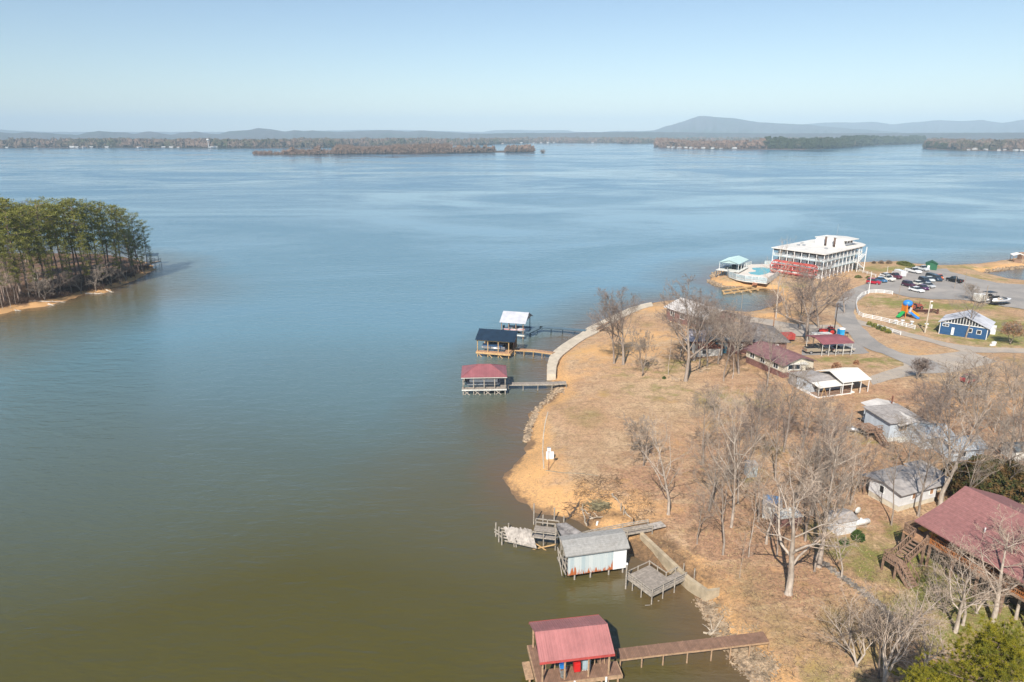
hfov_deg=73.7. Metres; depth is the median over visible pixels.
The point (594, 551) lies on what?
boathouse
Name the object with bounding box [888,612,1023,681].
pine tree
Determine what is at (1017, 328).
oak tree
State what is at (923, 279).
parked car
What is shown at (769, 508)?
shed
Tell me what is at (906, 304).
playground slide
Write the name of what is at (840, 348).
parked car
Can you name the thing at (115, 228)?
pine tree
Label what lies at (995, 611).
bare tree
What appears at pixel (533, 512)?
pile
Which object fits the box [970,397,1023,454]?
bare tree
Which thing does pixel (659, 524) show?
boardwalk
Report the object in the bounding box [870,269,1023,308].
parking lot
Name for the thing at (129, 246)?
pine tree
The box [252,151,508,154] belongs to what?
island ground
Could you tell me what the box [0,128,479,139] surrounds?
hills
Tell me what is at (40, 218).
pine tree
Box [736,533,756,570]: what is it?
bare tree
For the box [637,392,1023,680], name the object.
fallen twigs
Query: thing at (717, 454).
bare tree
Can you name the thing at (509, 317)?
boathouse
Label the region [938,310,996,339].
clubhouse
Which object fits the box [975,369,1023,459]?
bare tree
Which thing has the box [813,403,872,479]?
bare tree
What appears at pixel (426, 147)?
island woods
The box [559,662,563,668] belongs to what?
folding chair
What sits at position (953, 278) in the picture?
pickup truck
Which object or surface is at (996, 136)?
wooded rise
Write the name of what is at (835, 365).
shrub
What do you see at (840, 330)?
portable toilet
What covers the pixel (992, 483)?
evergreen tree
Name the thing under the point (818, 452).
bare tree
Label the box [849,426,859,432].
propane tank
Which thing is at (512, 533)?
collapsed dock
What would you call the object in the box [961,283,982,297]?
bare tree
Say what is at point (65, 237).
pine tree
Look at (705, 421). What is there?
bare tree
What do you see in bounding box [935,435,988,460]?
house
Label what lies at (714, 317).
bare tree
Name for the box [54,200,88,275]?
pine tree
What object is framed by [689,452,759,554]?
bare tree
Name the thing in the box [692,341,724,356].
shed
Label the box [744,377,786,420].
bare tree
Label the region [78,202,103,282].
pine tree
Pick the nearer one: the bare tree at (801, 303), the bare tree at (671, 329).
the bare tree at (671, 329)
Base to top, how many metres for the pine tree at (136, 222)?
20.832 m
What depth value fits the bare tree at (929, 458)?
78.97 m
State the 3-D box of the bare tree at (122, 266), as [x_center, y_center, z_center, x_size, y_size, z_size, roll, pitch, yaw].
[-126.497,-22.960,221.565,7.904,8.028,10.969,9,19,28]
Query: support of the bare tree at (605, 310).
on the ground at (587, 354)
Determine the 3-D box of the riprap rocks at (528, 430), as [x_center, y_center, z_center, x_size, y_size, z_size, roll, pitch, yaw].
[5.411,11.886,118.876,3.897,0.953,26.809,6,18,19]
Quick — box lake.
[0,143,1023,681]
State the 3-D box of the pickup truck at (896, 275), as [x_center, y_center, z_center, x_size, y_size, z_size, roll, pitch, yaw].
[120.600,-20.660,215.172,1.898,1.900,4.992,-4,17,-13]
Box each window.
[789,365,800,369]
[878,484,884,493]
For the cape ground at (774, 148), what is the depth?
2200.77 m
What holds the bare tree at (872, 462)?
on the ground at (587, 354)
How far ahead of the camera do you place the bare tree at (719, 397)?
107.17 m
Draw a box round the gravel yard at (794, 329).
[739,316,838,335]
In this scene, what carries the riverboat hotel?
on the ground at (587, 354)
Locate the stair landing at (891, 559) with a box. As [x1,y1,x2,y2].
[881,547,906,578]
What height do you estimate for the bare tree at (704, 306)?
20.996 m
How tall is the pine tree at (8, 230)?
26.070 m
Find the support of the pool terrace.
on the ground at (587, 354)
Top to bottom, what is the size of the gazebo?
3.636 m
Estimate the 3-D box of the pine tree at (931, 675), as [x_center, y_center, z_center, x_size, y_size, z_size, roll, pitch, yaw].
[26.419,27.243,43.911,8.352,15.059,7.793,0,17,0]
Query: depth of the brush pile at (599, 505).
85.63 m
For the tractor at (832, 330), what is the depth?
155.32 m
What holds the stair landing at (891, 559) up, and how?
on the ground at (587, 354)
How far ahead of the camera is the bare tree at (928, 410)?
98.33 m
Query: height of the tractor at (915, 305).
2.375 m
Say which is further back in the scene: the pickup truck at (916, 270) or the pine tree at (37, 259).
the pickup truck at (916, 270)
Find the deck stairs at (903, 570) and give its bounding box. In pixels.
[895,557,919,589]
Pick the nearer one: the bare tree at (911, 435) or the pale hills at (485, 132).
the bare tree at (911, 435)
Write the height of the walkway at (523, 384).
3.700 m
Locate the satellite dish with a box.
[855,507,860,515]
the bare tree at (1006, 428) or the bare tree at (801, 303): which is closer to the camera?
the bare tree at (1006, 428)
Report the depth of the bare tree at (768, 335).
120.26 m
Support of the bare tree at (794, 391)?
on the ground at (587, 354)
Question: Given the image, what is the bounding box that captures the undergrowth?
[0,263,150,307]
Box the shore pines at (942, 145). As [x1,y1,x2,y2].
[922,140,951,148]
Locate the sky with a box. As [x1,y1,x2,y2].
[0,0,1023,131]
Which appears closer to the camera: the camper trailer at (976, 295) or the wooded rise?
the camper trailer at (976, 295)
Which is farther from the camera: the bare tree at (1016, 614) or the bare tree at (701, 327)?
the bare tree at (701, 327)
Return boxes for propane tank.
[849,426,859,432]
[856,518,869,527]
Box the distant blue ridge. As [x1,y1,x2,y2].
[809,120,1023,132]
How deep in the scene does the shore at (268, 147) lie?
2427.03 m
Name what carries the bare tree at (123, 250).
on the wooded point ground at (7, 308)
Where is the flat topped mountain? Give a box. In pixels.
[639,116,900,133]
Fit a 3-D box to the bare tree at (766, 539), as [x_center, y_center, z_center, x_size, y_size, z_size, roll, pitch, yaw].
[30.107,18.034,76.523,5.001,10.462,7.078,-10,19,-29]
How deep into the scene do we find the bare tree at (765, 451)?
78.52 m
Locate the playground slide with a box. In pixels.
[896,300,919,318]
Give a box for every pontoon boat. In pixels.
[465,378,499,385]
[481,341,507,349]
[983,291,999,300]
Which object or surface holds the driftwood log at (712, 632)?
on the shore rubble at (758, 674)
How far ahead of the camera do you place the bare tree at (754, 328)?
135.47 m
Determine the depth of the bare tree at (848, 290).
176.01 m
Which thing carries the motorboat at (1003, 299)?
on the trailer at (1002, 303)
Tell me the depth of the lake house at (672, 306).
166.57 m
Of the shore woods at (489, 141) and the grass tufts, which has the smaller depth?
the grass tufts
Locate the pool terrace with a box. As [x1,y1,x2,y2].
[727,261,780,283]
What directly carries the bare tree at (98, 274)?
on the wooded point ground at (7, 308)
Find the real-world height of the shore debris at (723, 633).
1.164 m
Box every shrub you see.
[831,362,841,368]
[839,537,849,545]
[850,529,865,542]
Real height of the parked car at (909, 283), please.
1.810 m
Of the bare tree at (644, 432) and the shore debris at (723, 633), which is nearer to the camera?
the shore debris at (723, 633)
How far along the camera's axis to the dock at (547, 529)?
79.57 m
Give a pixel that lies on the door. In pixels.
(715, 351)
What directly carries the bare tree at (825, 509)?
on the ground at (587, 354)
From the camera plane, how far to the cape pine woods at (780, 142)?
2373.84 m
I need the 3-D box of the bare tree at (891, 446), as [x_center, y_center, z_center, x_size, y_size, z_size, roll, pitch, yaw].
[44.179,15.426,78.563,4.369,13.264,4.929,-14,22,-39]
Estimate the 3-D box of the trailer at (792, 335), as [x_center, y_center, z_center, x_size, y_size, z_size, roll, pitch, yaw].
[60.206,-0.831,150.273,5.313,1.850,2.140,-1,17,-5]
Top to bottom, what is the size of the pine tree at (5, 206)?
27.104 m
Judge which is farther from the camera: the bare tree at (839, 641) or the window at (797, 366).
the window at (797, 366)
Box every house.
[664,297,734,328]
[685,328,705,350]
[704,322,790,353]
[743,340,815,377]
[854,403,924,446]
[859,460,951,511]
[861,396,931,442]
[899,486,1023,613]
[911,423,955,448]
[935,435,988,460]
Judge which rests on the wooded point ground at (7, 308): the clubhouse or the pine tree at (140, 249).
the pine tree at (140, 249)
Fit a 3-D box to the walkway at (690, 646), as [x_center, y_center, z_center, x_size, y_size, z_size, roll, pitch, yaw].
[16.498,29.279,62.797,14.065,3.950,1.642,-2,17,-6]
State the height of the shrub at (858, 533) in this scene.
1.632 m
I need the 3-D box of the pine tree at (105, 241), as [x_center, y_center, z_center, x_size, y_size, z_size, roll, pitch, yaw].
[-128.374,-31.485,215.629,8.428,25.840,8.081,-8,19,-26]
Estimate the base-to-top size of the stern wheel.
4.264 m
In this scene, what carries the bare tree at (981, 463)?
on the ground at (587, 354)
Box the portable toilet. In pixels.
[837,327,844,334]
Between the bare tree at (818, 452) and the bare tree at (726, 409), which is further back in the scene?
the bare tree at (726, 409)
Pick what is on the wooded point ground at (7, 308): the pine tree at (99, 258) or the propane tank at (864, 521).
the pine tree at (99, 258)
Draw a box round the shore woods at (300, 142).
[0,137,433,147]
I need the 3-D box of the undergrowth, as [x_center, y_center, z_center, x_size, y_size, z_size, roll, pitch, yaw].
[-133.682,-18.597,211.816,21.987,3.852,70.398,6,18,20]
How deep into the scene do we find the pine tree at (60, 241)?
199.69 m
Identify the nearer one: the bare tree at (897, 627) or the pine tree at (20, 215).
the bare tree at (897, 627)
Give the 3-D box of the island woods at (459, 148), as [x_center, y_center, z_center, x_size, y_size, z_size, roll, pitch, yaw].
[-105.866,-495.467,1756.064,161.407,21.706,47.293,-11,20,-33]
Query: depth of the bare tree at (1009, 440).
85.03 m
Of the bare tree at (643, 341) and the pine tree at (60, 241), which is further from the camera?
the pine tree at (60, 241)
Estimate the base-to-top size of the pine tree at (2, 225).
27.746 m
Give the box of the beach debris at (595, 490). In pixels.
[562,473,656,522]
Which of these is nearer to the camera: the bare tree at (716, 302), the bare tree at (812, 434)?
the bare tree at (812, 434)
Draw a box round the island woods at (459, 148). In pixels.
[447,144,495,152]
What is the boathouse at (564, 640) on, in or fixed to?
on the lake
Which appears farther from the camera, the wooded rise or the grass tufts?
the wooded rise
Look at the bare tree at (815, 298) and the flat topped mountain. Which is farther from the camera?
the flat topped mountain
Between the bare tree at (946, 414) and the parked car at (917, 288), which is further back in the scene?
the parked car at (917, 288)
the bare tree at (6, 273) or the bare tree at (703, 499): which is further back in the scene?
the bare tree at (6, 273)
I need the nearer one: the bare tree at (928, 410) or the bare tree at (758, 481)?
the bare tree at (758, 481)
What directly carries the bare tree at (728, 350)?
on the ground at (587, 354)
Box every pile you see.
[533,503,534,524]
[583,498,614,512]
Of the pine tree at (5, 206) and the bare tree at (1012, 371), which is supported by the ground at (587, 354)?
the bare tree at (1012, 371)
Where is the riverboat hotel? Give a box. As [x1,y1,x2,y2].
[771,230,866,278]
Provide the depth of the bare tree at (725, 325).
133.79 m
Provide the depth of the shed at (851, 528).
78.32 m
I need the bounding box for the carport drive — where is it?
[802,341,868,354]
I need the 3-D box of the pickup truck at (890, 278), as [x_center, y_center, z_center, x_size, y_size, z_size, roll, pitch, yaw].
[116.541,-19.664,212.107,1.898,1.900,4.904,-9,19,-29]
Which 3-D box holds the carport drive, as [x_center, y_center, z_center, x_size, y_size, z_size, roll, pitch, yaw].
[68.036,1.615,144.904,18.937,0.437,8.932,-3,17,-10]
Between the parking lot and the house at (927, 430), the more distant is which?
the parking lot
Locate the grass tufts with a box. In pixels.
[527,360,1023,681]
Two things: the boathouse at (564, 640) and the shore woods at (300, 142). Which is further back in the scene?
the shore woods at (300, 142)
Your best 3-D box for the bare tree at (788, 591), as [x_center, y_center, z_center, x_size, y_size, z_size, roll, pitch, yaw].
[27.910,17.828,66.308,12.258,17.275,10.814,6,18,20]
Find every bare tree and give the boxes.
[0,257,15,299]
[0,273,11,307]
[1,265,24,288]
[16,262,37,296]
[22,268,56,296]
[28,278,56,300]
[36,264,68,286]
[46,270,74,294]
[52,269,74,288]
[64,272,93,293]
[86,264,113,290]
[95,265,123,285]
[108,225,142,269]
[109,259,138,281]
[117,234,153,271]
[586,286,643,364]
[589,287,629,363]
[616,411,669,465]
[625,327,664,375]
[633,402,694,514]
[652,274,735,381]
[659,318,689,374]
[666,313,701,356]
[674,288,728,360]
[679,411,745,511]
[685,390,727,463]
[685,484,719,543]
[687,302,718,368]
[689,308,729,365]
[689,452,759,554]
[695,380,728,414]
[696,302,754,363]
[697,292,726,318]
[697,380,772,527]
[704,381,740,416]
[709,303,760,373]
[709,305,743,322]
[711,317,752,380]
[711,401,758,503]
[713,321,750,378]
[720,391,751,463]
[726,425,781,521]
[730,313,775,344]
[734,393,765,440]
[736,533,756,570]
[738,445,871,595]
[739,465,792,556]
[740,380,783,459]
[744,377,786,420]
[753,256,853,341]
[754,390,796,480]
[755,320,795,387]
[755,462,808,544]
[756,481,795,556]
[758,350,816,451]
[760,235,798,318]
[775,269,792,318]
[776,417,847,506]
[784,265,847,327]
[785,284,819,328]
[786,381,840,445]
[787,401,877,567]
[788,426,850,541]
[796,452,862,571]
[800,411,856,515]
[802,577,895,666]
[803,394,844,432]
[804,427,869,512]
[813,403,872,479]
[823,277,860,311]
[823,505,859,576]
[835,578,955,681]
[836,605,883,653]
[844,440,885,503]
[845,597,897,636]
[850,586,893,677]
[873,421,923,525]
[875,602,936,648]
[885,415,945,461]
[893,589,976,666]
[899,378,957,420]
[900,426,971,516]
[900,576,959,642]
[905,356,935,378]
[911,379,992,458]
[912,359,987,408]
[912,396,956,426]
[913,540,950,593]
[916,391,1004,505]
[917,570,962,614]
[924,531,1010,625]
[926,354,1003,403]
[933,545,1013,633]
[943,285,992,337]
[944,377,1018,427]
[949,503,1023,622]
[951,381,1020,445]
[951,425,1008,487]
[958,349,1013,397]
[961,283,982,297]
[965,410,1023,463]
[969,560,1023,613]
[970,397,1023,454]
[974,507,1023,602]
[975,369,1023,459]
[977,416,1023,479]
[980,353,1023,397]
[986,384,1021,432]
[994,522,1023,619]
[995,361,1023,441]
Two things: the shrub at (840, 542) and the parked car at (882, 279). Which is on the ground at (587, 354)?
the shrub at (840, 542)
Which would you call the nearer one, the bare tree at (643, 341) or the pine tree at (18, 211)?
the bare tree at (643, 341)
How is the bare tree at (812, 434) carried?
on the ground at (587, 354)
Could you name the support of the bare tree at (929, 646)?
on the ground at (587, 354)
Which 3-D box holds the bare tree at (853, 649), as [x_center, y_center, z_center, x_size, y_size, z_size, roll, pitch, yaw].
[28.735,25.024,59.632,7.353,6.951,5.562,-5,18,-16]
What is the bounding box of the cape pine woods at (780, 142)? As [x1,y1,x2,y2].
[762,135,926,148]
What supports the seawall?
on the ground at (587, 354)
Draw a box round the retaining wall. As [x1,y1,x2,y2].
[640,533,719,600]
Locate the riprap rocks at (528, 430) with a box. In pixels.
[522,385,564,441]
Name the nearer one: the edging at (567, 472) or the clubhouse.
the edging at (567, 472)
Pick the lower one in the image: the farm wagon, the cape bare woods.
the farm wagon
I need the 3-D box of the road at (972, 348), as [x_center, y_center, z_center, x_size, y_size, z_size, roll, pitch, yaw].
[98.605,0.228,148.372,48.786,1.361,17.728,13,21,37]
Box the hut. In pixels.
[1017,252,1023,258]
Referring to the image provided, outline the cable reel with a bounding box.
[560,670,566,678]
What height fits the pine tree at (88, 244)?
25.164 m
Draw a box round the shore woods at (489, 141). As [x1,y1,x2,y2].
[431,136,829,144]
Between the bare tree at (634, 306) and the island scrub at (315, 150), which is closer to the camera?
the bare tree at (634, 306)
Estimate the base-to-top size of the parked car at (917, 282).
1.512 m
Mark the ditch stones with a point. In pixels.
(848, 581)
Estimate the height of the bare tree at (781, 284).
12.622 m
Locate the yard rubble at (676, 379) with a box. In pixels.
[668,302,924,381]
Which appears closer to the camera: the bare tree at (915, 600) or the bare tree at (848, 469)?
the bare tree at (915, 600)
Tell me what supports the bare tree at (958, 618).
on the ground at (587, 354)
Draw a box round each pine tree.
[0,197,10,282]
[0,197,25,290]
[0,198,17,267]
[0,203,10,293]
[0,207,27,295]
[0,232,22,301]
[0,239,7,300]
[1,203,33,284]
[5,205,42,291]
[11,201,29,263]
[16,207,47,279]
[17,204,35,275]
[18,238,40,298]
[19,199,59,287]
[25,196,57,271]
[34,203,58,278]
[37,236,56,293]
[38,205,66,286]
[42,197,85,275]
[47,202,71,271]
[53,197,92,283]
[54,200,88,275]
[54,237,72,293]
[61,202,103,278]
[71,207,93,268]
[73,235,90,288]
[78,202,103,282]
[88,203,113,271]
[89,200,118,276]
[91,238,104,286]
[93,204,128,265]
[103,204,126,277]
[106,230,124,283]
[111,208,132,272]
[120,227,136,277]
[122,212,144,270]
[134,236,145,270]
[135,220,151,269]
[146,247,151,266]
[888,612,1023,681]
[896,660,958,681]
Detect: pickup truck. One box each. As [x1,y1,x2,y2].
[802,343,830,353]
[878,274,895,281]
[890,272,902,278]
[905,267,921,273]
[915,265,929,270]
[946,276,963,282]
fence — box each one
[856,289,915,328]
[877,324,900,334]
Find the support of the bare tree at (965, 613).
on the ground at (587, 354)
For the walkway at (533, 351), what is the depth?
147.40 m
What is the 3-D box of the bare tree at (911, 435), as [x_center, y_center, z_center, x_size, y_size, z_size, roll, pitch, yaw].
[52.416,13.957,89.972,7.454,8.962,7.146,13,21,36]
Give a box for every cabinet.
[546,451,553,459]
[581,659,590,670]
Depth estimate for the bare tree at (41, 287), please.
191.91 m
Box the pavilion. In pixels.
[715,256,748,277]
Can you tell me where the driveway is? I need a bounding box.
[870,366,921,384]
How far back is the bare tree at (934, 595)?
65.58 m
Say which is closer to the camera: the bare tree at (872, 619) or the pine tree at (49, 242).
the bare tree at (872, 619)
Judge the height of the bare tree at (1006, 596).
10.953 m
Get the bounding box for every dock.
[501,526,536,547]
[531,518,559,550]
[627,560,695,605]
[722,285,763,293]
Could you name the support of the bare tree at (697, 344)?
on the ground at (587, 354)
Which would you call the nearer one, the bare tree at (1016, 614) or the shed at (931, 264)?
the bare tree at (1016, 614)
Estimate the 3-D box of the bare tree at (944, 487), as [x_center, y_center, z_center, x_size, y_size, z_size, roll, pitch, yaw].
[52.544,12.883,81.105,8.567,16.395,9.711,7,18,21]
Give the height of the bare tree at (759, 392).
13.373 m
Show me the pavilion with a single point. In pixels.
(734, 260)
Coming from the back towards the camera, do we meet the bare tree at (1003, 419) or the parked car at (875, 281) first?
the parked car at (875, 281)
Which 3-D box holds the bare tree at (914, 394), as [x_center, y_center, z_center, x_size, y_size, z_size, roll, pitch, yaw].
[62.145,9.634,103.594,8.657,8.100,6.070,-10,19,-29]
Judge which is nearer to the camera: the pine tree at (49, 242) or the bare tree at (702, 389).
the bare tree at (702, 389)
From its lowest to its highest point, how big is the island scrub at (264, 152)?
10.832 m
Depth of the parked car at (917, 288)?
197.17 m
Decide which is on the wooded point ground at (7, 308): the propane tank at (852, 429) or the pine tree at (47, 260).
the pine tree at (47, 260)
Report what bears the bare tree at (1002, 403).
on the ground at (587, 354)
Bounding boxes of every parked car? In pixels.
[830,344,855,352]
[866,277,880,284]
[876,277,887,282]
[901,280,915,286]
[908,286,924,292]
[912,280,922,284]
[917,284,929,289]
[918,276,930,282]
[921,282,935,288]
[925,276,934,281]
[931,274,942,281]
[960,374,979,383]
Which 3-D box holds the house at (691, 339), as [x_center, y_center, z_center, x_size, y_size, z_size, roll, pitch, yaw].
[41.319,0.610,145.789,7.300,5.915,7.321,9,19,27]
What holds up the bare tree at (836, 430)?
on the ground at (587, 354)
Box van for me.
[892,269,906,276]
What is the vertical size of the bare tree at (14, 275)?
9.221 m
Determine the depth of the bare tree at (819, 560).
70.62 m
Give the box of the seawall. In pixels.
[547,302,652,379]
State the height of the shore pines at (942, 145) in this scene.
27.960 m
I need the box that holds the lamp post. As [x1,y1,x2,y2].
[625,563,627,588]
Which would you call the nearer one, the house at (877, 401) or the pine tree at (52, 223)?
the house at (877, 401)
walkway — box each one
[141,258,161,267]
[508,381,566,390]
[514,348,554,356]
[524,326,586,335]
[582,519,652,538]
[615,631,769,668]
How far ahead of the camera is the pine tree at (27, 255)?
190.13 m
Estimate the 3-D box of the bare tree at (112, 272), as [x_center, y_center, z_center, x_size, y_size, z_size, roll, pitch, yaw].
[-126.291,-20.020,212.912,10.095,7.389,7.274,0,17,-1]
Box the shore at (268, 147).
[0,142,643,147]
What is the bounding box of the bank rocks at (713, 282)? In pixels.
[707,265,1023,287]
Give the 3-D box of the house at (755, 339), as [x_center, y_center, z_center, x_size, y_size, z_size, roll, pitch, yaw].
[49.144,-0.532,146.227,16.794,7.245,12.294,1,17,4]
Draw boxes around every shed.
[554,523,581,557]
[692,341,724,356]
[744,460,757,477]
[762,495,782,518]
[772,507,803,526]
[827,508,859,535]
[926,260,937,269]
[1001,441,1023,460]
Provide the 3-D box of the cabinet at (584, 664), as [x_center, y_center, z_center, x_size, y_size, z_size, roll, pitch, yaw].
[6.467,28.224,59.778,0.740,1.120,0.620,-3,17,-9]
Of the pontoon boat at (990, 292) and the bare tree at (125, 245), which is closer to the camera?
the pontoon boat at (990, 292)
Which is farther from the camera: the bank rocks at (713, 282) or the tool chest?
the bank rocks at (713, 282)
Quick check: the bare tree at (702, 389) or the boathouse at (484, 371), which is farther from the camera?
the boathouse at (484, 371)
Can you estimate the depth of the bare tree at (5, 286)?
184.79 m
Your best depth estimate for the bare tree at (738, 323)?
129.34 m
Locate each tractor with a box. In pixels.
[818,325,835,333]
[908,302,923,309]
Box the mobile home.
[788,370,854,398]
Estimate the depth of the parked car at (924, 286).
198.92 m
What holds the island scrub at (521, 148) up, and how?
on the island ground at (380, 153)
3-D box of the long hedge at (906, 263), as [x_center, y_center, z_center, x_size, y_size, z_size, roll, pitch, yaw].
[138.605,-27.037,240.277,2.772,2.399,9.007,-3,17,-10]
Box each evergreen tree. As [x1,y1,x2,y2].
[941,461,967,491]
[949,454,1019,499]
[1000,458,1023,502]
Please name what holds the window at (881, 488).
in the house at (907, 493)
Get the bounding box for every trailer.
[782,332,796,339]
[810,332,831,334]
[972,293,987,302]
[992,302,1010,304]
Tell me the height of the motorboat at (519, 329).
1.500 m
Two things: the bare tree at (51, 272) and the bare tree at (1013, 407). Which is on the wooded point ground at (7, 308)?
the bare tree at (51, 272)
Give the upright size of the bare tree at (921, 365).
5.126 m
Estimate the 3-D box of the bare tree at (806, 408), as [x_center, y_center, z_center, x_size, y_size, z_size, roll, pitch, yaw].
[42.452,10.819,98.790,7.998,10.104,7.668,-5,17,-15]
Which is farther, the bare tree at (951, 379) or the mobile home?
the mobile home
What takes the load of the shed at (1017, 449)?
on the ground at (587, 354)
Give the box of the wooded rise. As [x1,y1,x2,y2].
[469,132,1023,139]
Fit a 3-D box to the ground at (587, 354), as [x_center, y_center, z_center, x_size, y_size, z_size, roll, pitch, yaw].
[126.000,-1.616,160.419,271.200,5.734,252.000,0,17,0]
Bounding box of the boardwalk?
[648,521,665,528]
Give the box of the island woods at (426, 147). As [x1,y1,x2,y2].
[332,142,454,153]
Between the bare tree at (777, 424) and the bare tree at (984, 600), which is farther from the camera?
the bare tree at (777, 424)
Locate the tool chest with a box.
[573,660,580,672]
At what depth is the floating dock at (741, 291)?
208.46 m
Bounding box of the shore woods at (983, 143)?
[923,137,1023,149]
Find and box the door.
[713,349,717,355]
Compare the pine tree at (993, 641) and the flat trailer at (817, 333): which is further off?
the flat trailer at (817, 333)
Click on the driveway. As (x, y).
(897, 372)
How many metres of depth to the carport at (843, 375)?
119.58 m
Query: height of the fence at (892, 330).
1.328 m
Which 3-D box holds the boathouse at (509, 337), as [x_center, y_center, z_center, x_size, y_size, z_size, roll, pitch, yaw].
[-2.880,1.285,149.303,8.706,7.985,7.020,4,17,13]
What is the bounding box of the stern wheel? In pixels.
[770,259,817,277]
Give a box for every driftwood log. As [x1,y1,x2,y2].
[703,621,712,633]
[708,616,723,635]
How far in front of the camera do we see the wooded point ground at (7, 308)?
220.53 m
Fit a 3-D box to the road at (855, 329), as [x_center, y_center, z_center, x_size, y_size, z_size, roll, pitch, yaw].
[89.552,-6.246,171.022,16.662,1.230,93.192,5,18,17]
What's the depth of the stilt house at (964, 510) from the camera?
69.46 m
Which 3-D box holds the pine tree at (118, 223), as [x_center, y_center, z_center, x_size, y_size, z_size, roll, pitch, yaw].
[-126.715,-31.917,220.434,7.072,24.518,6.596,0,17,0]
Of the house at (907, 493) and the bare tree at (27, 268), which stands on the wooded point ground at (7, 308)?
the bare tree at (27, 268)
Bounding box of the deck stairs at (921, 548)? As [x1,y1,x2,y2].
[892,530,927,563]
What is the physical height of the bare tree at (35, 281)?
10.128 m
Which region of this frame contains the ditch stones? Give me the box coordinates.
[813,555,904,628]
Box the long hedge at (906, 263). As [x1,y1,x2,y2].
[896,261,914,266]
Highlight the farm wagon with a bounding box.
[913,309,934,311]
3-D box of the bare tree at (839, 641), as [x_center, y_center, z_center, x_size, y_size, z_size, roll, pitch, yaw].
[29.057,25.494,58.644,4.611,6.724,3.535,-7,18,-21]
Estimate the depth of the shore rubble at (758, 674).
62.35 m
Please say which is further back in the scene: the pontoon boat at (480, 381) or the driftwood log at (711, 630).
the pontoon boat at (480, 381)
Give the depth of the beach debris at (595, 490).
87.98 m
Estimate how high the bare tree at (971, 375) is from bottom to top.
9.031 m
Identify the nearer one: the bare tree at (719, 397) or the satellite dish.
the satellite dish
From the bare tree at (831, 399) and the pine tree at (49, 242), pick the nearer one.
the bare tree at (831, 399)
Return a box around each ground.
[0,253,155,313]
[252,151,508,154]
[502,258,1023,681]
[654,143,922,149]
[924,148,1023,151]
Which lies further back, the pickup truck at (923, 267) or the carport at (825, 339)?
the pickup truck at (923, 267)
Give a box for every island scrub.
[253,150,280,153]
[281,145,338,153]
[504,144,535,151]
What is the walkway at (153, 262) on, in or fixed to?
in the lake
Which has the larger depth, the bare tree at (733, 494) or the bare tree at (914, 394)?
the bare tree at (914, 394)
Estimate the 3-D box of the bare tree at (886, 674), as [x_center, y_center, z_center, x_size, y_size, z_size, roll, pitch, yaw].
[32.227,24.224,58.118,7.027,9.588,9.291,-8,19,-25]
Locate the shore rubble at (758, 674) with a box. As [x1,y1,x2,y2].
[691,598,784,681]
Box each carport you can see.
[806,334,853,355]
[816,367,871,394]
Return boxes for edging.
[542,412,547,468]
[545,470,597,475]
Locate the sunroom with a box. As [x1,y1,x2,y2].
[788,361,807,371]
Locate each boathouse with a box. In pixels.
[461,364,506,394]
[475,328,521,358]
[500,311,532,336]
[522,614,622,681]
[556,528,629,579]
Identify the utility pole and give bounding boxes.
[833,305,841,327]
[924,300,932,332]
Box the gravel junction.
[903,351,995,372]
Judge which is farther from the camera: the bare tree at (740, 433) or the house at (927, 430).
the house at (927, 430)
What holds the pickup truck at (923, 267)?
on the parking lot
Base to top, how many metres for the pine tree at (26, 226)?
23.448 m
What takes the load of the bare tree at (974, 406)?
on the ground at (587, 354)
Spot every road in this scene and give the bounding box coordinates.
[834,283,951,372]
[857,320,1023,352]
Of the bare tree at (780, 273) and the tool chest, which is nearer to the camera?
the tool chest
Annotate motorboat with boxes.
[503,325,524,331]
[989,297,1010,302]
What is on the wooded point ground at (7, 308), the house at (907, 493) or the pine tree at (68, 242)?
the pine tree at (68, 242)
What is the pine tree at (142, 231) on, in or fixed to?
on the wooded point ground at (7, 308)
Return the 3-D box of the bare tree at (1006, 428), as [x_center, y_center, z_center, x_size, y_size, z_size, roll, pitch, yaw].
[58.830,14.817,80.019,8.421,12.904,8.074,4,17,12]
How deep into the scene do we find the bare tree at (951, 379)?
106.67 m
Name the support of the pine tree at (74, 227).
on the wooded point ground at (7, 308)
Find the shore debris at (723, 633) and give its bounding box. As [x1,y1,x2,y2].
[707,601,779,681]
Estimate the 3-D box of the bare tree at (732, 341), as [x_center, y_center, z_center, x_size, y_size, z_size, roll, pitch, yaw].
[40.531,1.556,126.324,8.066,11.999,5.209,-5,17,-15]
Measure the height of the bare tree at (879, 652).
7.553 m
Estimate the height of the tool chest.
0.998 m
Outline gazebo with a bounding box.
[1010,252,1023,263]
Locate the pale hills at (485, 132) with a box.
[0,129,638,134]
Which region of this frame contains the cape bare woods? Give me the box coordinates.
[653,137,767,148]
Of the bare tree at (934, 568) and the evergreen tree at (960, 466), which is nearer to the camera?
the bare tree at (934, 568)
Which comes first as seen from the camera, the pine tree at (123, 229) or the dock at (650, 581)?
the dock at (650, 581)
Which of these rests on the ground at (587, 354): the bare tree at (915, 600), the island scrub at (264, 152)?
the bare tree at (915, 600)
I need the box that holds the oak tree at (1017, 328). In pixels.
[994,321,1023,343]

